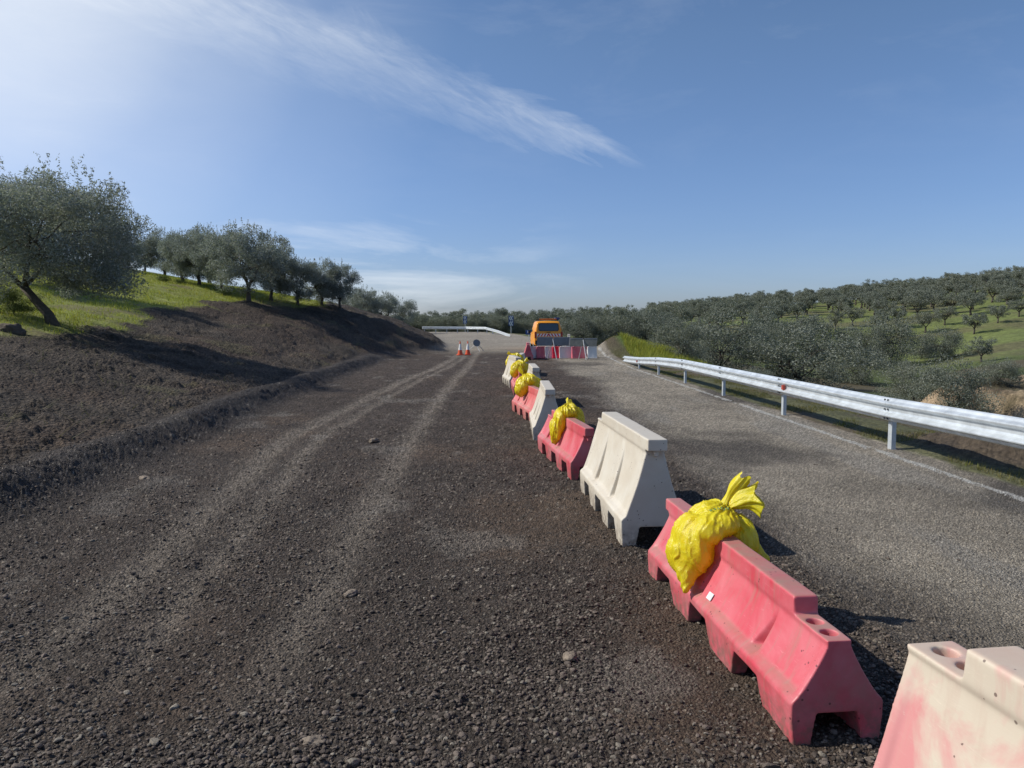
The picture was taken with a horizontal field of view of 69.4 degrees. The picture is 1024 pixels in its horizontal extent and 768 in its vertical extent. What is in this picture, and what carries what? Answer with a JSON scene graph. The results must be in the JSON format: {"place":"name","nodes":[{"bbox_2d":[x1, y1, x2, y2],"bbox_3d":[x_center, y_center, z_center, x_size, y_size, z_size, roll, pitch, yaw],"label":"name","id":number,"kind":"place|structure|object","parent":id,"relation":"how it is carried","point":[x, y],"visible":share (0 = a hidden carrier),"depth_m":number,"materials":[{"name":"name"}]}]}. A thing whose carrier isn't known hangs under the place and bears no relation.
{"place":"outdoors","nodes":[
{"label":"outdoors","id":0,"kind":"place"},
{"bbox_2d":[0,259,325,335],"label":"grass slope","id":1,"kind":"structure","parent":0,"point":[39,331],"depth_m":27.52,"materials":[{"name":"green plant"}]},
{"bbox_2d":[0,323,26,334],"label":"rock","id":2,"kind":"object","parent":1,"relation":"on","point":[17,328],"visible":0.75,"depth_m":17.49,"materials":[{"name":"grey stone"}]},
{"bbox_2d":[0,286,44,314],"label":"shrub","id":3,"kind":"object","parent":1,"relation":"on","point":[12,298],"visible":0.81,"depth_m":20.56,"materials":[{"name":"green plant"}]},
{"bbox_2d":[0,171,95,278],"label":"olive tree","id":4,"kind":"object","parent":1,"relation":"on","point":[2,175],"visible":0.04,"depth_m":29.10,"materials":[{"name":"green plant"}]},
{"bbox_2d":[0,152,157,325],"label":"olive tree","id":5,"kind":"object","parent":1,"relation":"on","point":[109,253],"visible":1,"depth_m":19.69,"materials":[{"name":"green plant"}]},
{"bbox_2d":[132,237,163,270],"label":"olive tree","id":6,"kind":"object","parent":1,"relation":"on","point":[150,252],"visible":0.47,"depth_m":54.20,"materials":[{"name":"green plant"}]},
{"bbox_2d":[142,226,182,274],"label":"olive tree","id":7,"kind":"object","parent":1,"relation":"on","point":[154,241],"visible":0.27,"depth_m":54.67,"materials":[{"name":"green plant"}]},
{"bbox_2d":[152,228,206,280],"bbox_3d":[-19.510,-7.566,43.819,3.242,3.334,3.247,1,5,17],"label":"olive tree","id":8,"kind":"object","parent":1,"relation":"on","point":[166,266],"visible":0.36,"depth_m":43.25,"materials":[{"name":"green plant"}]},
{"bbox_2d":[161,224,218,285],"bbox_3d":[-18.238,-7.490,43.177,3.881,3.690,3.688,3,5,32],"label":"olive tree","id":9,"kind":"object","parent":1,"relation":"on","point":[184,250],"visible":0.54,"depth_m":42.38,"materials":[{"name":"green plant"}]},
{"bbox_2d":[188,225,243,288],"bbox_3d":[-16.501,-7.003,41.493,3.187,3.949,3.487,1,5,18],"label":"olive tree","id":10,"kind":"object","parent":1,"relation":"on","point":[197,257],"visible":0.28,"depth_m":40.88,"materials":[{"name":"green plant"}]},
{"bbox_2d":[241,234,300,300],"bbox_3d":[-13.581,-6.635,41.895,3.141,4.108,3.436,0,4,3],"label":"olive tree","id":11,"kind":"object","parent":1,"relation":"on","point":[287,252],"visible":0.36,"depth_m":41.53,"materials":[{"name":"green plant"}]},
{"bbox_2d":[272,254,321,305],"bbox_3d":[-12.296,-5.921,42.171,2.958,3.037,2.953,-1,4,-9],"label":"olive tree","id":12,"kind":"object","parent":1,"relation":"on","point":[288,286],"visible":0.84,"depth_m":41.83,"materials":[{"name":"green plant"}]},
{"bbox_2d":[0,300,444,466],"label":"embankment","id":13,"kind":"structure","parent":0,"point":[269,344],"depth_m":18.30,"materials":[{"name":"soil"}]},
{"bbox_2d":[4,310,359,448],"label":"weeds","id":14,"kind":"object","parent":13,"relation":"on","point":[115,385],"visible":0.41,"depth_m":13.77,"materials":[{"name":"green plant"}]},
{"bbox_2d":[198,217,290,301],"bbox_3d":[-14.059,-6.504,39.114,4.400,4.622,4.630,-1,4,-7],"label":"olive tree","id":15,"kind":"object","parent":13,"relation":"on","point":[268,260],"visible":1,"depth_m":38.41,"materials":[{"name":"green plant"}]},
{"bbox_2d":[295,257,343,305],"bbox_3d":[-11.417,-6.093,44.042,2.985,3.070,2.990,3,5,31],"label":"olive tree","id":16,"kind":"object","parent":13,"relation":"on","point":[322,293],"visible":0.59,"depth_m":43.62,"materials":[{"name":"green plant"}]},
{"bbox_2d":[311,259,363,308],"bbox_3d":[-10.547,-5.961,44.306,2.994,3.222,2.737,-3,5,-31],"label":"olive tree","id":17,"kind":"object","parent":13,"relation":"on","point":[347,286],"visible":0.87,"depth_m":43.99,"materials":[{"name":"green plant"}]},
{"bbox_2d":[348,284,384,313],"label":"olive tree","id":18,"kind":"object","parent":13,"relation":"on","point":[374,304],"visible":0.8,"depth_m":78.93,"materials":[{"name":"green plant"}]},
{"bbox_2d":[364,290,402,319],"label":"olive tree","id":19,"kind":"object","parent":13,"relation":"on","point":[391,305],"visible":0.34,"depth_m":83.04,"materials":[{"name":"green plant"}]},
{"bbox_2d":[0,336,1023,767],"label":"gravel track","id":20,"kind":"structure","parent":0,"point":[416,390],"depth_m":4.76,"materials":[{"name":"grey gravel"}]},
{"bbox_2d":[302,735,326,745],"bbox_3d":[-0.790,1.422,2.943,0.112,0.045,0.064,0,4,2],"label":"rock","id":21,"kind":"object","parent":20,"relation":"on","point":[313,739],"visible":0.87,"depth_m":2.93,"materials":[{"name":"beige stone"}]},
{"bbox_2d":[502,355,520,387],"bbox_3d":[0.066,-0.384,21.294,0.506,0.840,2.020,0,4,-6],"label":"road barrier","id":22,"kind":"object","parent":20,"relation":"on","point":[507,377],"visible":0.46,"depth_m":21.30,"materials":[{"name":"beige plastic"}]},
{"bbox_2d":[511,371,521,394],"bbox_3d":[0.193,-0.103,18.937,0.392,0.638,2.110,0,4,-2],"label":"road barrier","id":23,"kind":"object","parent":20,"relation":"on","point":[513,381],"visible":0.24,"depth_m":18.43,"materials":[{"name":"red plastic"}]},
{"bbox_2d":[510,358,528,377],"bbox_3d":[0.200,-0.403,18.426,0.516,0.510,0.332,-1,5,-19],"label":"sandbag","id":24,"kind":"object","parent":23,"relation":"on","point":[515,365],"visible":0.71,"depth_m":18.32,"materials":[{"name":"yellow plastic"}]},
{"bbox_2d":[512,385,538,420],"bbox_3d":[0.351,0.321,13.715,0.392,0.586,2.110,-1,4,-9],"label":"road barrier","id":25,"kind":"object","parent":20,"relation":"on","point":[523,405],"visible":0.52,"depth_m":13.48,"materials":[{"name":"red plastic"}]},
{"bbox_2d":[514,366,540,396],"bbox_3d":[0.316,-0.041,13.851,0.543,0.584,0.419,-1,4,-9],"label":"sandbag","id":26,"kind":"object","parent":25,"relation":"on","point":[524,382],"visible":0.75,"depth_m":13.71,"materials":[{"name":"yellow plastic"}]},
{"bbox_2d":[529,380,557,439],"bbox_3d":[0.548,0.385,11.657,0.506,0.773,2.020,0,4,0],"label":"road barrier","id":27,"kind":"object","parent":20,"relation":"on","point":[545,404],"visible":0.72,"depth_m":10.74,"materials":[{"name":"beige plastic"}]},
{"bbox_2d":[537,337,568,358],"bbox_3d":[2.093,-1.812,37.229,1.509,1.121,0.856,2,5,21],"label":"sign board","id":28,"kind":"object","parent":20,"relation":"on","point":[549,341],"visible":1,"depth_m":37.12,"materials":[{"name":"metal"}]},
{"bbox_2d":[538,410,593,479],"bbox_3d":[0.681,0.685,8.944,0.392,0.586,2.110,-1,4,-8],"label":"road barrier","id":29,"kind":"object","parent":20,"relation":"on","point":[568,451],"visible":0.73,"depth_m":8.38,"materials":[{"name":"red plastic"}]},
{"bbox_2d":[549,398,584,443],"bbox_3d":[0.668,0.450,8.937,0.440,0.563,0.312,-1,4,-8],"label":"sandbag","id":30,"kind":"object","parent":29,"relation":"on","point":[569,408],"visible":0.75,"depth_m":8.83,"materials":[{"name":"yellow plastic"}]},
{"bbox_2d":[580,412,675,546],"bbox_3d":[1.001,0.748,6.450,0.506,0.840,2.020,0,4,-4],"label":"road barrier","id":31,"kind":"object","parent":20,"relation":"on","point":[626,483],"visible":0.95,"depth_m":5.80,"materials":[{"name":"beige plastic"}]},
{"bbox_2d":[648,498,882,744],"bbox_3d":[1.189,1.103,3.965,0.392,0.510,2.110,0,4,-5],"label":"road barrier","id":32,"kind":"object","parent":20,"relation":"on","point":[779,636],"visible":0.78,"depth_m":3.22,"materials":[{"name":"red plastic"}]},
{"bbox_2d":[665,472,769,592],"bbox_3d":[1.167,0.822,4.201,0.563,0.645,0.424,0,4,-5],"label":"sandbag","id":33,"kind":"object","parent":32,"relation":"on","point":[701,530],"visible":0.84,"depth_m":4.09,"materials":[{"name":"yellow plastic"}]},
{"bbox_2d":[873,641,1023,767],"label":"road barrier","id":34,"kind":"object","parent":20,"relation":"on","point":[955,705],"visible":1,"depth_m":1.91,"materials":[{"name":"white plastic"}]},
{"bbox_2d":[0,0,1023,317],"label":"sky","id":35,"kind":"structure","parent":0,"point":[472,156],"materials":[{"name":"blue"}]},
{"bbox_2d":[617,332,710,364],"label":"tall grass","id":36,"kind":"structure","parent":0,"point":[644,348],"depth_m":38.10,"materials":[{"name":"green plant"}]},
{"bbox_2d":[430,332,1023,648],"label":"road","id":37,"kind":"structure","parent":0,"point":[980,517],"depth_m":7.40,"materials":[{"name":"grey asphalt"}]},
{"bbox_2d":[381,296,417,324],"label":"olive tree","id":38,"kind":"object","parent":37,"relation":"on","point":[408,307],"visible":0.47,"depth_m":87.25,"materials":[{"name":"green plant"}]},
{"bbox_2d":[422,327,509,335],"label":"guardrail","id":39,"kind":"object","parent":37,"relation":"on","point":[484,328],"visible":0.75,"depth_m":89.22,"materials":[{"name":"metal"}]},
{"bbox_2d":[528,317,562,345],"bbox_3d":[2.206,-3.322,48.421,2.170,2.045,4.330,0,4,-2],"label":"maintenance van","id":40,"kind":"object","parent":37,"relation":"on","point":[553,329],"visible":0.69,"depth_m":46.36,"materials":[{"name":"orange paint"}]},
{"bbox_2d":[559,346,572,357],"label":"road barrier","id":41,"kind":"object","parent":37,"relation":"on","point":[564,351],"visible":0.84,"depth_m":37.75,"materials":[{"name":"grey plastic"}]},
{"bbox_2d":[571,346,586,358],"bbox_3d":[3.421,-1.605,37.595,0.784,0.620,0.364,-1,4,-8],"label":"road barrier","id":42,"kind":"object","parent":37,"relation":"on","point":[575,351],"visible":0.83,"depth_m":37.48,"materials":[{"name":"red plastic"}]},
{"bbox_2d":[570,338,596,359],"bbox_3d":[3.511,-1.716,36.332,1.056,1.061,0.901,-3,5,-35],"label":"sign board","id":43,"kind":"object","parent":37,"relation":"on","point":[581,342],"visible":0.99,"depth_m":36.29,"materials":[{"name":"metal"}]},
{"bbox_2d":[623,356,1023,449],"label":"guardrail","id":44,"kind":"object","parent":37,"relation":"on","point":[1005,430],"visible":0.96,"depth_m":10.06,"materials":[{"name":"metal"}]},
{"bbox_2d":[491,283,1023,371],"bbox_3d":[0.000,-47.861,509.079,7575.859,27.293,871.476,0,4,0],"label":"hillside","id":45,"kind":"structure","parent":0,"point":[1007,331],"depth_m":113.46,"materials":[{"name":"green plant"}]},
{"bbox_2d":[403,311,430,329],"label":"bush","id":46,"kind":"object","parent":45,"relation":"on","point":[413,323],"visible":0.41,"depth_m":102.37,"materials":[{"name":"green plant"}]},
{"bbox_2d":[421,315,451,331],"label":"bush","id":47,"kind":"object","parent":45,"relation":"on","point":[436,321],"visible":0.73,"depth_m":100.90,"materials":[{"name":"green plant"}]},
{"bbox_2d":[455,313,484,331],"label":"bush","id":48,"kind":"object","parent":45,"relation":"on","point":[468,321],"visible":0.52,"depth_m":100.89,"materials":[{"name":"green plant"}]},
{"bbox_2d":[483,313,506,331],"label":"bush","id":49,"kind":"object","parent":45,"relation":"on","point":[494,319],"visible":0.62,"depth_m":101.47,"materials":[{"name":"green plant"}]},
{"bbox_2d":[498,314,525,333],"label":"bush","id":50,"kind":"object","parent":45,"relation":"on","point":[515,327],"visible":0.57,"depth_m":101.65,"materials":[{"name":"green plant"}]},
{"bbox_2d":[596,305,628,323],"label":"olive tree","id":51,"kind":"object","parent":45,"relation":"on","point":[620,310],"visible":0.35,"depth_m":106.82,"materials":[{"name":"green plant"}]},
{"bbox_2d":[653,311,685,343],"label":"bush","id":52,"kind":"object","parent":45,"relation":"on","point":[677,320],"visible":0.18,"depth_m":85.04,"materials":[{"name":"green plant"}]},
{"bbox_2d":[654,301,688,322],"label":"olive tree","id":53,"kind":"object","parent":45,"relation":"on","point":[677,308],"visible":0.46,"depth_m":114.69,"materials":[{"name":"green plant"}]},
{"bbox_2d":[695,300,726,325],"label":"olive tree","id":54,"kind":"object","parent":45,"relation":"on","point":[706,308],"visible":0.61,"depth_m":133.84,"materials":[{"name":"green plant"}]},
{"bbox_2d":[699,307,736,334],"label":"olive tree","id":55,"kind":"object","parent":45,"relation":"on","point":[720,314],"visible":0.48,"depth_m":113.80,"materials":[{"name":"green plant"}]},
{"bbox_2d":[732,301,751,324],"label":"olive tree","id":56,"kind":"object","parent":45,"relation":"on","point":[742,306],"visible":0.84,"depth_m":134.47,"materials":[{"name":"green plant"}]},
{"bbox_2d":[724,323,770,358],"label":"bush","id":57,"kind":"object","parent":45,"relation":"on","point":[750,338],"visible":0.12,"depth_m":81.31,"materials":[{"name":"green plant"}]},
{"bbox_2d":[742,307,781,323],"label":"olive tree","id":58,"kind":"object","parent":45,"relation":"on","point":[758,313],"visible":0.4,"depth_m":114.19,"materials":[{"name":"green plant"}]},
{"bbox_2d":[747,310,785,333],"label":"olive tree","id":59,"kind":"object","parent":45,"relation":"on","point":[761,319],"visible":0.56,"depth_m":106.06,"materials":[{"name":"green plant"}]},
{"bbox_2d":[750,300,785,317],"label":"olive tree","id":60,"kind":"object","parent":45,"relation":"on","point":[779,312],"visible":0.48,"depth_m":123.97,"materials":[{"name":"green plant"}]},
{"bbox_2d":[751,316,804,360],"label":"tree","id":61,"kind":"object","parent":45,"relation":"on","point":[774,329],"visible":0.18,"depth_m":85.41,"materials":[{"name":"green plant"}]},
{"bbox_2d":[787,301,807,321],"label":"olive tree","id":62,"kind":"object","parent":45,"relation":"on","point":[796,309],"visible":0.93,"depth_m":137.28,"materials":[{"name":"green plant"}]},
{"bbox_2d":[773,311,842,364],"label":"bush","id":63,"kind":"object","parent":45,"relation":"on","point":[826,326],"visible":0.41,"depth_m":85.20,"materials":[{"name":"green plant"}]},
{"bbox_2d":[826,309,846,329],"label":"olive tree","id":64,"kind":"object","parent":45,"relation":"on","point":[835,319],"visible":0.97,"depth_m":120.48,"materials":[{"name":"green plant"}]},
{"bbox_2d":[822,290,853,312],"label":"olive tree","id":65,"kind":"object","parent":45,"relation":"on","point":[833,300],"visible":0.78,"depth_m":149.24,"materials":[{"name":"green plant"}]},
{"bbox_2d":[831,296,854,311],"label":"olive tree","id":66,"kind":"object","parent":45,"relation":"on","point":[844,302],"visible":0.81,"depth_m":142.70,"materials":[{"name":"green plant"}]},
{"bbox_2d":[840,306,867,325],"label":"olive tree","id":67,"kind":"object","parent":45,"relation":"on","point":[848,311],"visible":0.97,"depth_m":123.45,"materials":[{"name":"green plant"}]},
{"bbox_2d":[826,320,886,359],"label":"bush","id":68,"kind":"object","parent":45,"relation":"on","point":[854,332],"visible":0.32,"depth_m":84.75,"materials":[{"name":"green plant"}]},
{"bbox_2d":[846,285,876,307],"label":"olive tree","id":69,"kind":"object","parent":45,"relation":"on","point":[856,291],"visible":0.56,"depth_m":166.20,"materials":[{"name":"green plant"}]},
{"bbox_2d":[862,292,890,314],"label":"olive tree","id":70,"kind":"object","parent":45,"relation":"on","point":[867,300],"visible":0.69,"depth_m":142.66,"materials":[{"name":"green plant"}]},
{"bbox_2d":[869,309,890,328],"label":"olive tree","id":71,"kind":"object","parent":45,"relation":"on","point":[878,313],"visible":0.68,"depth_m":116.61,"materials":[{"name":"green plant"}]},
{"bbox_2d":[870,299,897,312],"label":"olive tree","id":72,"kind":"object","parent":45,"relation":"on","point":[884,305],"visible":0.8,"depth_m":135.45,"materials":[{"name":"green plant"}]},
{"bbox_2d":[854,308,927,366],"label":"bush","id":73,"kind":"object","parent":45,"relation":"on","point":[904,332],"visible":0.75,"depth_m":84.94,"materials":[{"name":"green plant"}]},
{"bbox_2d":[885,305,907,321],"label":"olive tree","id":74,"kind":"object","parent":45,"relation":"on","point":[903,310],"visible":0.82,"depth_m":120.18,"materials":[{"name":"green plant"}]},
{"bbox_2d":[901,289,932,316],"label":"olive tree","id":75,"kind":"object","parent":45,"relation":"on","point":[920,301],"visible":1,"depth_m":133.14,"materials":[{"name":"green plant"}]},
{"bbox_2d":[905,337,937,359],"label":"bush","id":76,"kind":"object","parent":45,"relation":"on","point":[920,352],"visible":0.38,"depth_m":90.79,"materials":[{"name":"green plant"}]},
{"bbox_2d":[911,310,942,332],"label":"olive tree","id":77,"kind":"object","parent":45,"relation":"on","point":[924,318],"visible":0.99,"depth_m":113.92,"materials":[{"name":"green plant"}]},
{"bbox_2d":[921,289,948,308],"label":"olive tree","id":78,"kind":"object","parent":45,"relation":"on","point":[933,300],"visible":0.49,"depth_m":143.42,"materials":[{"name":"green plant"}]},
{"bbox_2d":[918,324,968,360],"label":"bush","id":79,"kind":"object","parent":45,"relation":"on","point":[952,345],"visible":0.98,"depth_m":86.32,"materials":[{"name":"green plant"}]},
{"bbox_2d":[932,305,958,324],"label":"olive tree","id":80,"kind":"object","parent":45,"relation":"on","point":[950,311],"visible":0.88,"depth_m":117.97,"materials":[{"name":"green plant"}]},
{"bbox_2d":[933,291,967,313],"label":"olive tree","id":81,"kind":"object","parent":45,"relation":"on","point":[952,295],"visible":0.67,"depth_m":133.37,"materials":[{"name":"green plant"}]},
{"bbox_2d":[937,277,964,297],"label":"olive tree","id":82,"kind":"object","parent":45,"relation":"on","point":[947,285],"visible":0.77,"depth_m":159.83,"materials":[{"name":"green plant"}]},
{"bbox_2d":[953,292,988,314],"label":"olive tree","id":83,"kind":"object","parent":45,"relation":"on","point":[974,300],"visible":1,"depth_m":125.69,"materials":[{"name":"green plant"}]},
{"bbox_2d":[961,312,988,333],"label":"olive tree","id":84,"kind":"object","parent":45,"relation":"on","point":[980,317],"visible":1,"depth_m":106.76,"materials":[{"name":"green plant"}]},
{"bbox_2d":[978,278,1009,302],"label":"olive tree","id":85,"kind":"object","parent":45,"relation":"on","point":[993,287],"visible":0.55,"depth_m":143.47,"materials":[{"name":"green plant"}]},
{"bbox_2d":[986,304,1010,322],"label":"olive tree","id":86,"kind":"object","parent":45,"relation":"on","point":[1000,312],"visible":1,"depth_m":111.72,"materials":[{"name":"green plant"}]},
{"bbox_2d":[988,273,1014,286],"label":"olive tree","id":87,"kind":"object","parent":45,"relation":"on","point":[1000,276],"visible":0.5,"depth_m":149.65,"materials":[{"name":"green plant"}]},
{"bbox_2d":[995,279,1020,304],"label":"olive tree","id":88,"kind":"object","parent":45,"relation":"on","point":[1013,284],"visible":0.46,"depth_m":136.51,"materials":[{"name":"green plant"}]},
{"bbox_2d":[993,285,1023,308],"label":"olive tree","id":89,"kind":"object","parent":45,"relation":"on","point":[1017,292],"visible":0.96,"depth_m":125.80,"materials":[{"name":"green plant"}]},
{"bbox_2d":[1006,298,1023,316],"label":"olive tree","id":90,"kind":"object","parent":45,"relation":"on","point":[1015,307],"visible":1,"depth_m":115.53,"materials":[{"name":"green plant"}]},
{"bbox_2d":[597,336,1023,487],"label":"gully","id":91,"kind":"object","parent":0,"point":[939,446],"visible":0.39,"depth_m":13.96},
{"bbox_2d":[560,312,594,345],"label":"bush","id":92,"kind":"object","parent":91,"relation":"on","point":[566,327],"visible":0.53,"depth_m":49.45,"materials":[{"name":"green plant"}]},
{"bbox_2d":[572,312,614,346],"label":"bush","id":93,"kind":"object","parent":91,"relation":"on","point":[605,328],"visible":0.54,"depth_m":49.45,"materials":[{"name":"green plant"}]},
{"bbox_2d":[593,309,641,343],"bbox_3d":[7.292,-3.417,50.008,3.875,3.353,3.632,-4,6,-42],"label":"bush","id":94,"kind":"object","parent":91,"relation":"on","point":[614,322],"visible":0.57,"depth_m":49.33,"materials":[{"name":"green plant"}]},
{"bbox_2d":[616,314,650,340],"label":"bush","id":95,"kind":"object","parent":91,"relation":"on","point":[635,328],"visible":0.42,"depth_m":49.37,"materials":[{"name":"green plant"}]},
{"bbox_2d":[613,306,681,349],"bbox_3d":[9.211,-3.285,49.925,4.718,3.853,4.711,-3,5,-33],"label":"bush","id":96,"kind":"object","parent":91,"relation":"on","point":[649,321],"visible":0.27,"depth_m":49.03,"materials":[{"name":"green plant"}]},
{"bbox_2d":[646,317,711,361],"bbox_3d":[8.517,-2.159,37.450,3.225,2.445,2.763,2,5,22],"label":"bush","id":97,"kind":"object","parent":91,"relation":"on","point":[674,335],"visible":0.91,"depth_m":37.06,"materials":[{"name":"green plant"}]},
{"bbox_2d":[678,309,776,368],"bbox_3d":[15.664,-2.729,55.044,6.251,5.773,7.296,-4,6,-41],"label":"bush","id":98,"kind":"object","parent":91,"relation":"on","point":[723,337],"visible":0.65,"depth_m":54.41,"materials":[{"name":"green plant"}]},
{"bbox_2d":[727,324,890,390],"bbox_3d":[20.834,-1.656,53.787,9.752,5.450,11.381,-1,5,-16],"label":"bush","id":99,"kind":"object","parent":91,"relation":"on","point":[789,352],"visible":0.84,"depth_m":52.84,"materials":[{"name":"green plant"}]},
{"bbox_2d":[817,346,900,385],"bbox_3d":[29.637,-1.347,62.392,6.341,3.846,5.433,0,4,-1],"label":"bush","id":100,"kind":"object","parent":91,"relation":"on","point":[860,377],"visible":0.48,"depth_m":61.83,"materials":[{"name":"green plant"}]},
{"bbox_2d":[872,358,951,400],"bbox_3d":[22.762,0.216,41.560,4.234,3.307,4.516,-1,4,-13],"label":"bush","id":101,"kind":"object","parent":91,"relation":"on","point":[895,389],"visible":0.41,"depth_m":41.66,"materials":[{"name":"green plant"}]},
{"bbox_2d":[903,353,1005,414],"bbox_3d":[21.199,0.382,35.649,4.117,3.746,3.528,2,5,25],"label":"bush","id":102,"kind":"object","parent":91,"relation":"on","point":[953,382],"visible":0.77,"depth_m":35.20,"materials":[{"name":"green plant"}]},
{"bbox_2d":[964,336,997,361],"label":"olive tree","id":103,"kind":"object","parent":91,"relation":"on","point":[982,349],"visible":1,"depth_m":74.46,"materials":[{"name":"green plant"}]},
{"bbox_2d":[978,356,1023,385],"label":"bush","id":104,"kind":"object","parent":91,"relation":"on","point":[1006,367],"visible":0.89,"depth_m":39.53,"materials":[{"name":"green plant"}]},
{"bbox_2d":[605,335,1023,484],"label":"verge grass","id":105,"kind":"structure","parent":0,"point":[978,467],"depth_m":14.79,"materials":[{"name":"green plant"}]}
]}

